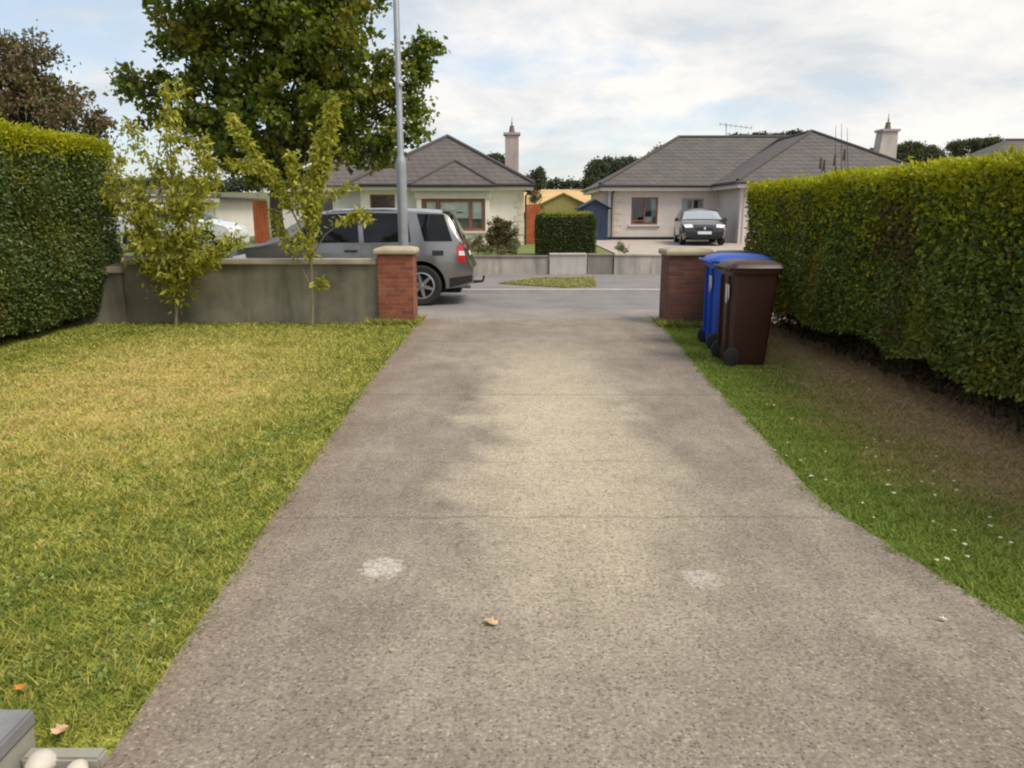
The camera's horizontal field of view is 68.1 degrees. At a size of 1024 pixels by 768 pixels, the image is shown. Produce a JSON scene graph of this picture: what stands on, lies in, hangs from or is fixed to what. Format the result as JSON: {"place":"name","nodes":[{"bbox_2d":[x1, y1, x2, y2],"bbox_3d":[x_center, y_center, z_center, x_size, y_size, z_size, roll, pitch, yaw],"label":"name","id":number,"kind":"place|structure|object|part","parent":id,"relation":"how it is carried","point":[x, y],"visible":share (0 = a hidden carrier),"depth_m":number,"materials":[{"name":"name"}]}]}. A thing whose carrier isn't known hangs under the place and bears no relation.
{"place":"outdoors","nodes":[
{"label":"outdoors","id":0,"kind":"place"},
{"bbox_2d":[24,748,56,767],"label":"pebble","id":1,"kind":"object","parent":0,"point":[43,758],"visible":0.98,"depth_m":2.21,"materials":[{"name":"white stone"}]},
{"bbox_2d":[66,759,88,767],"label":"pebble","id":2,"kind":"object","parent":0,"point":[79,763],"visible":1,"depth_m":2.20,"materials":[{"name":"white stone"}]},
{"bbox_2d":[0,320,420,757],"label":"lawn","id":3,"kind":"structure","parent":0,"point":[110,751],"depth_m":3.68,"materials":[{"name":"green plant"}]},
{"bbox_2d":[0,710,35,767],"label":"raised planter","id":4,"kind":"object","parent":3,"relation":"on","point":[17,741],"visible":0.96,"depth_m":2.23,"materials":[{"name":"concrete"}]},
{"bbox_2d":[13,683,26,689],"bbox_3d":[-1.671,1.026,2.574,0.042,0.012,0.045,0,9,-23],"label":"fallen leaf","id":5,"kind":"object","parent":3,"relation":"on","point":[18,686],"visible":1,"depth_m":2.57,"materials":[{"name":"orange plant"}]},
{"bbox_2d":[50,723,68,734],"bbox_3d":[-1.409,1.073,2.360,0.049,0.014,0.054,17,17,31],"label":"fallen leaf","id":6,"kind":"object","parent":3,"relation":"on","point":[59,728],"visible":1,"depth_m":2.36,"materials":[{"name":"beige plant"}]},
{"bbox_2d":[0,112,123,343],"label":"hedge","id":7,"kind":"object","parent":3,"relation":"on","point":[55,236],"visible":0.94,"depth_m":9.91,"materials":[{"name":"green plant"}]},
{"bbox_2d":[94,76,250,325],"bbox_3d":[-4.780,-2.508,10.682,2.199,3.435,1.069,0,13,0],"label":"young tree","id":8,"kind":"object","parent":3,"relation":"on","point":[146,227],"visible":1,"depth_m":10.63,"materials":[{"name":"green plant"}]},
{"bbox_2d":[0,324,405,709],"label":"clover","id":9,"kind":"object","parent":3,"relation":"on","point":[100,674],"visible":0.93,"depth_m":3.82,"materials":[{"name":"green plant"}]},
{"bbox_2d":[82,322,362,324],"bbox_3d":[-4.200,-0.883,11.302,4.400,0.054,0.200,0,13,0],"label":"wall bed","id":10,"kind":"object","parent":3,"relation":"on","point":[339,323],"visible":0.07,"depth_m":11.25,"materials":[{"name":"soil"}]},
{"bbox_2d":[72,258,378,323],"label":"boundary wall","id":11,"kind":"structure","parent":3,"relation":"on","point":[262,289],"depth_m":11.30,"materials":[{"name":"concrete"}]},
{"bbox_2d":[222,93,376,324],"bbox_3d":[-2.979,-2.399,10.708,2.314,3.237,0.676,2,13,10],"label":"young tree","id":12,"kind":"object","parent":3,"relation":"on","point":[318,168],"visible":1,"depth_m":10.61,"materials":[{"name":"green plant"}]},
{"bbox_2d":[362,314,426,325],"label":"grass","id":13,"kind":"structure","parent":3,"relation":"on","point":[419,320],"depth_m":11.12,"materials":[{"name":"green plant"}]},
{"bbox_2d":[373,246,418,321],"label":"gate pier","id":14,"kind":"structure","parent":3,"relation":"on","point":[397,278],"depth_m":11.18,"materials":[{"name":"red brick"}]},
{"bbox_2d":[98,192,614,254],"bbox_3d":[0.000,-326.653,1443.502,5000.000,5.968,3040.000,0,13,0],"label":"ground","id":15,"kind":"structure","parent":0,"point":[263,195],"depth_m":95.15,"materials":[{"name":"grey concrete"}]},
{"bbox_2d":[0,19,123,188],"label":"tree","id":16,"kind":"object","parent":15,"relation":"on","point":[23,97],"visible":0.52,"depth_m":12.25,"materials":[{"name":"brown plant"}]},
{"bbox_2d":[21,748,107,767],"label":"edging strip","id":17,"kind":"object","parent":15,"relation":"on","point":[92,757],"visible":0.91,"depth_m":2.25,"materials":[{"name":"concrete"}]},
{"bbox_2d":[93,187,265,235],"bbox_3d":[-17.501,-7.933,35.857,9.902,2.713,6.353,0,13,0],"label":"bungalow","id":18,"kind":"object","parent":15,"relation":"on","point":[236,209],"visible":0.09,"depth_m":35.23,"materials":[{"name":"white paint"}]},
{"bbox_2d":[252,201,269,242],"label":"timber gate","id":19,"kind":"structure","parent":15,"relation":"on","point":[261,224],"depth_m":30.61,"materials":[{"name":"orange wood"}]},
{"bbox_2d":[102,0,450,237],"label":"maple tree","id":20,"kind":"object","parent":15,"relation":"on","point":[310,57],"visible":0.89,"depth_m":16.24,"materials":[{"name":"green plant"}]},
{"bbox_2d":[102,255,548,273],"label":"garden wall","id":21,"kind":"structure","parent":15,"relation":"on","point":[512,264],"depth_m":20.24,"materials":[{"name":"grey concrete"}]},
{"bbox_2d":[98,174,586,191],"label":"field hedge","id":22,"kind":"object","parent":15,"relation":"on","point":[231,185],"visible":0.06,"depth_m":157.30,"materials":[{"name":"green plant"}]},
{"bbox_2d":[259,121,535,244],"bbox_3d":[-4.530,-8.516,32.035,10.899,5.330,8.912,0,13,0],"label":"bungalow","id":23,"kind":"object","parent":15,"relation":"on","point":[477,187],"visible":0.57,"depth_m":28.78,"materials":[{"name":"beige paint"}]},
{"bbox_2d":[304,198,332,217],"bbox_3d":[-7.800,-6.937,30.557,1.200,1.100,0.070,0,13,0],"label":"window","id":24,"kind":"structure","parent":23,"relation":"in","point":[307,198],"depth_m":30.45,"materials":[{"name":"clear glass"}]},
{"bbox_2d":[370,194,394,207],"bbox_3d":[-4.925,-6.650,28.939,0.950,1.150,0.085,0,13,0],"label":"window","id":25,"kind":"structure","parent":23,"relation":"in","point":[376,200],"depth_m":28.88,"materials":[{"name":"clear glass"}]},
{"bbox_2d":[421,199,487,233],"bbox_3d":[-2.190,-6.279,28.340,2.620,1.270,0.215,0,13,0],"label":"window","id":26,"kind":"structure","parent":23,"relation":"in","point":[465,205],"depth_m":28.36,"materials":[{"name":"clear glass"}]},
{"bbox_2d":[487,150,504,164],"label":"distant tree","id":27,"kind":"object","parent":15,"relation":"on","point":[499,157],"visible":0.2,"depth_m":57.17,"materials":[{"name":"green plant"}]},
{"bbox_2d":[526,204,539,243],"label":"timber gate","id":28,"kind":"structure","parent":15,"relation":"on","point":[532,210],"depth_m":29.92,"materials":[{"name":"orange wood"}]},
{"bbox_2d":[530,169,538,191],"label":"cypress tree","id":29,"kind":"object","parent":15,"relation":"on","point":[533,176],"visible":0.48,"depth_m":134.48,"materials":[{"name":"green plant"}]},
{"bbox_2d":[527,189,544,210],"bbox_3d":[0.979,-7.055,31.739,0.753,2.256,0.939,3,13,12],"label":"garden shrub","id":30,"kind":"object","parent":15,"relation":"on","point":[534,198],"visible":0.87,"depth_m":31.51,"materials":[{"name":"green plant"}]},
{"bbox_2d":[535,166,547,191],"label":"cypress tree","id":31,"kind":"object","parent":15,"relation":"on","point":[541,178],"visible":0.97,"depth_m":134.27,"materials":[{"name":"green plant"}]},
{"bbox_2d":[442,289,659,292],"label":"kerb","id":32,"kind":"structure","parent":15,"relation":"on","point":[560,290],"depth_m":15.97,"materials":[{"name":"concrete"}]},
{"bbox_2d":[540,192,583,216],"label":"garden shed","id":33,"kind":"structure","parent":15,"relation":"on","point":[563,201],"depth_m":35.03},
{"bbox_2d":[549,253,586,273],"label":"garden wall","id":34,"kind":"structure","parent":15,"relation":"on","point":[567,263],"depth_m":20.15,"materials":[{"name":"grey concrete"}]},
{"bbox_2d":[575,199,611,239],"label":"garden shed","id":35,"kind":"structure","parent":15,"relation":"on","point":[598,209],"depth_m":32.42,"materials":[{"name":"blue paint"}]},
{"bbox_2d":[587,253,613,273],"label":"garden wall","id":36,"kind":"structure","parent":15,"relation":"on","point":[599,263],"depth_m":20.21,"materials":[{"name":"grey concrete"}]},
{"bbox_2d":[580,154,638,187],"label":"distant tree","id":37,"kind":"object","parent":15,"relation":"on","point":[596,170],"visible":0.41,"depth_m":142.34,"materials":[{"name":"green plant"}]},
{"bbox_2d":[614,240,628,253],"bbox_3d":[3.110,-3.798,21.482,0.477,0.592,0.584,0,13,0],"label":"garden shrub","id":38,"kind":"object","parent":15,"relation":"on","point":[622,248],"visible":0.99,"depth_m":21.43,"materials":[{"name":"green plant"}]},
{"bbox_2d":[613,254,661,273],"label":"garden wall","id":39,"kind":"structure","parent":15,"relation":"on","point":[636,263],"depth_m":20.17,"materials":[{"name":"concrete"}]},
{"bbox_2d":[581,117,908,242],"bbox_3d":[10.234,-9.286,34.612,13.088,5.620,12.227,0,13,0],"label":"bungalow","id":40,"kind":"object","parent":15,"relation":"on","point":[650,195],"visible":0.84,"depth_m":33.01,"materials":[{"name":"grey tile"}]},
{"bbox_2d":[628,197,659,226],"bbox_3d":[5.800,-7.540,33.210,1.400,1.250,0.270,0,13,0],"label":"window","id":41,"kind":"structure","parent":40,"relation":"in","point":[647,221],"depth_m":33.25,"materials":[{"name":"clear glass"}]},
{"bbox_2d":[682,198,703,208],"bbox_3d":[7.900,-7.578,33.263,0.960,1.120,0.130,0,13,0],"label":"window","id":42,"kind":"structure","parent":40,"relation":"in","point":[684,200],"depth_m":33.15,"materials":[{"name":"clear glass"}]},
{"bbox_2d":[727,128,807,134],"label":"distant tree","id":43,"kind":"object","parent":15,"relation":"on","point":[791,132],"visible":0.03,"depth_m":113.50,"materials":[{"name":"green plant"}]},
{"bbox_2d":[869,140,947,164],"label":"distant tree","id":44,"kind":"object","parent":15,"relation":"on","point":[919,151],"visible":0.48,"depth_m":66.14,"materials":[{"name":"green plant"}]},
{"bbox_2d":[944,134,1003,158],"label":"open tree","id":45,"kind":"object","parent":15,"relation":"on","point":[958,147],"visible":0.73,"depth_m":57.06,"materials":[{"name":"green plant"}]},
{"bbox_2d":[963,138,1023,157],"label":"bungalow","id":46,"kind":"object","parent":15,"relation":"on","point":[1018,143],"visible":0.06,"depth_m":38.27,"materials":[{"name":"grey tile"}]},
{"bbox_2d":[119,245,612,254],"bbox_3d":[-4.450,-4.300,24.530,15.100,0.074,8.250,0,13,0],"label":"garden","id":47,"kind":"object","parent":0,"point":[526,250],"visible":0.11,"depth_m":24.38,"materials":[{"name":"green plant"}]},
{"bbox_2d":[115,205,248,250],"bbox_3d":[-10.855,-5.160,24.940,3.900,1.469,1.694,1,13,4],"label":"parked car","id":48,"kind":"object","parent":47,"relation":"on","point":[222,226],"visible":0.16,"depth_m":24.23,"materials":[{"name":"white paint"}]},
{"bbox_3d":[-10.772,-5.415,24.114,1.130,0.430,0.183,1,13,4],"label":"side window","id":49,"kind":"part","parent":48,"relation":"part of","materials":[{"name":"black glass"}]},
{"bbox_2d":[467,223,522,254],"bbox_3d":[-0.515,-3.953,21.158,1.680,1.042,1.128,0,13,0],"label":"garden shrub","id":50,"kind":"object","parent":47,"relation":"on","point":[483,248],"visible":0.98,"depth_m":21.18,"materials":[{"name":"green plant"}]},
{"bbox_2d":[481,215,518,254],"bbox_3d":[-0.374,-4.236,21.914,1.224,1.259,1.200,0,13,0],"label":"garden shrub","id":51,"kind":"object","parent":47,"relation":"on","point":[496,232],"visible":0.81,"depth_m":21.77,"materials":[{"name":"brown plant"}]},
{"bbox_2d":[534,210,597,255],"bbox_3d":[1.569,-4.374,22.306,1.867,1.494,1.349,0,13,0],"label":"box hedge","id":52,"kind":"object","parent":47,"relation":"on","point":[565,233],"visible":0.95,"depth_m":21.83,"materials":[{"name":"green plant"}]},
{"bbox_2d":[70,309,792,321],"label":"footpath","id":53,"kind":"structure","parent":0,"point":[537,313],"depth_m":12.46,"materials":[{"name":"concrete"}]},
{"bbox_2d":[393,0,408,245],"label":"street lamp","id":54,"kind":"object","parent":53,"relation":"on","point":[401,180],"visible":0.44,"depth_m":11.80,"materials":[{"name":"metal"}]},
{"bbox_2d":[0,0,1023,191],"label":"sky","id":55,"kind":"structure","parent":0,"point":[579,81],"materials":[{"name":"white"}]},
{"bbox_2d":[421,319,653,322],"bbox_3d":[0.400,-0.947,11.601,4.000,0.047,0.450,0,13,0],"label":"entrance apron","id":56,"kind":"object","parent":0,"point":[537,321],"visible":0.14,"depth_m":11.51,"materials":[{"name":"concrete"}]},
{"bbox_2d":[418,293,659,308],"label":"road","id":57,"kind":"structure","parent":0,"point":[547,301],"depth_m":14.40,"materials":[{"name":"grey asphalt"}]},
{"bbox_2d":[227,208,484,305],"bbox_3d":[-2.857,-2.463,14.411,4.685,1.740,2.140,0,13,0],"label":"parked car","id":58,"kind":"object","parent":57,"relation":"on","point":[445,261],"visible":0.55,"depth_m":13.48,"materials":[{"name":"grey paint"}]},
{"bbox_3d":[-3.360,-2.780,13.483,1.280,0.525,0.184,0,13,0],"label":"front door window","id":59,"kind":"part","parent":58,"relation":"part of","materials":[{"name":"black glass"}]},
{"bbox_3d":[-3.218,-2.156,13.504,1.065,0.640,0.041,0,13,0],"label":"door","id":60,"kind":"part","parent":58,"relation":"part of","materials":[{"name":"grey paint"}]},
{"bbox_3d":[-2.240,-2.785,13.484,0.880,0.515,0.179,0,13,0],"label":"rear door window","id":61,"kind":"part","parent":58,"relation":"part of","materials":[{"name":"black glass"}]},
{"bbox_3d":[-2.220,-2.156,13.504,0.880,0.640,0.041,0,13,0],"label":"door","id":62,"kind":"part","parent":58,"relation":"part of","materials":[{"name":"grey paint"}]},
{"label":"rear quarter window","id":63,"kind":"part","parent":58,"relation":"part of","materials":[{"name":"black glass"}]},
{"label":"rear window","id":64,"kind":"part","parent":58,"relation":"part of","materials":[{"name":"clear glass"}]},
{"bbox_2d":[524,189,590,211],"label":"grain field","id":65,"kind":"structure","parent":0,"point":[547,194],"depth_m":117.98,"materials":[{"name":"beige plant"}]},
{"bbox_2d":[102,323,1023,767],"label":"driveway","id":66,"kind":"structure","parent":0,"point":[638,545],"depth_m":3.15,"materials":[{"name":"concrete"}]},
{"bbox_2d":[483,616,498,624],"bbox_3d":[-0.085,0.943,3.017,0.066,0.016,0.061,14,11,19],"label":"fallen leaf","id":67,"kind":"object","parent":66,"relation":"on","point":[491,621],"visible":1,"depth_m":3.02,"materials":[{"name":"beige plant"}]},
{"bbox_2d":[467,274,660,288],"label":"footpath","id":68,"kind":"structure","parent":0,"point":[624,281],"depth_m":18.24,"materials":[{"name":"concrete"}]},
{"bbox_2d":[499,276,596,287],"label":"grass verge","id":69,"kind":"object","parent":68,"relation":"on","point":[549,286],"depth_m":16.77,"materials":[{"name":"green plant"}]},
{"bbox_2d":[595,240,751,253],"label":"paved drive","id":70,"kind":"structure","parent":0,"point":[643,246],"depth_m":28.20,"materials":[{"name":"beige concrete"}]},
{"bbox_2d":[674,208,726,244],"bbox_3d":[7.281,-6.167,29.518,1.976,1.366,3.926,2,13,7],"label":"parked car","id":71,"kind":"object","parent":70,"relation":"on","point":[699,224],"visible":1,"depth_m":28.18,"materials":[{"name":"black paint"}]},
{"bbox_2d":[819,124,847,175],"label":"tall stems","id":72,"kind":"object","parent":70,"relation":"on","point":[834,163],"visible":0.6,"depth_m":24.95,"materials":[{"name":"brown plant"}]},
{"bbox_2d":[663,322,1023,634],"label":"side lawn","id":73,"kind":"structure","parent":0,"point":[990,440],"depth_m":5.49,"materials":[{"name":"green plant"}]},
{"bbox_2d":[650,314,702,327],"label":"grass","id":74,"kind":"structure","parent":73,"relation":"on","point":[660,322],"depth_m":10.94,"materials":[{"name":"green plant"}]},
{"bbox_2d":[658,247,713,324],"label":"gate pier","id":75,"kind":"structure","parent":73,"relation":"on","point":[682,281],"depth_m":11.02,"materials":[{"name":"brick"}]},
{"bbox_2d":[706,250,762,254],"bbox_3d":[2.966,-1.223,10.181,0.657,1.131,0.580,-1,13,-4],"label":"wheelie bin","id":76,"kind":"object","parent":73,"relation":"on","point":[732,251],"visible":0.03,"depth_m":9.90,"materials":[{"name":"blue plastic"}]},
{"bbox_2d":[697,253,773,348],"bbox_3d":[2.700,-1.018,9.252,0.821,1.142,0.610,0,13,2],"label":"wheelie bin","id":77,"kind":"object","parent":73,"relation":"on","point":[707,333],"visible":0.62,"depth_m":9.08,"materials":[{"name":"blue plastic"}]},
{"bbox_2d":[711,259,785,366],"bbox_3d":[2.546,-0.787,8.249,0.657,1.131,0.580,0,13,-1],"label":"wheelie bin","id":78,"kind":"object","parent":73,"relation":"on","point":[748,287],"visible":1,"depth_m":8.04,"materials":[{"name":"brown plastic"}]},
{"bbox_2d":[743,144,1023,432],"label":"hedge","id":79,"kind":"object","parent":73,"relation":"on","point":[917,267],"visible":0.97,"depth_m":6.50,"materials":[{"name":"green plant"}]}
]}

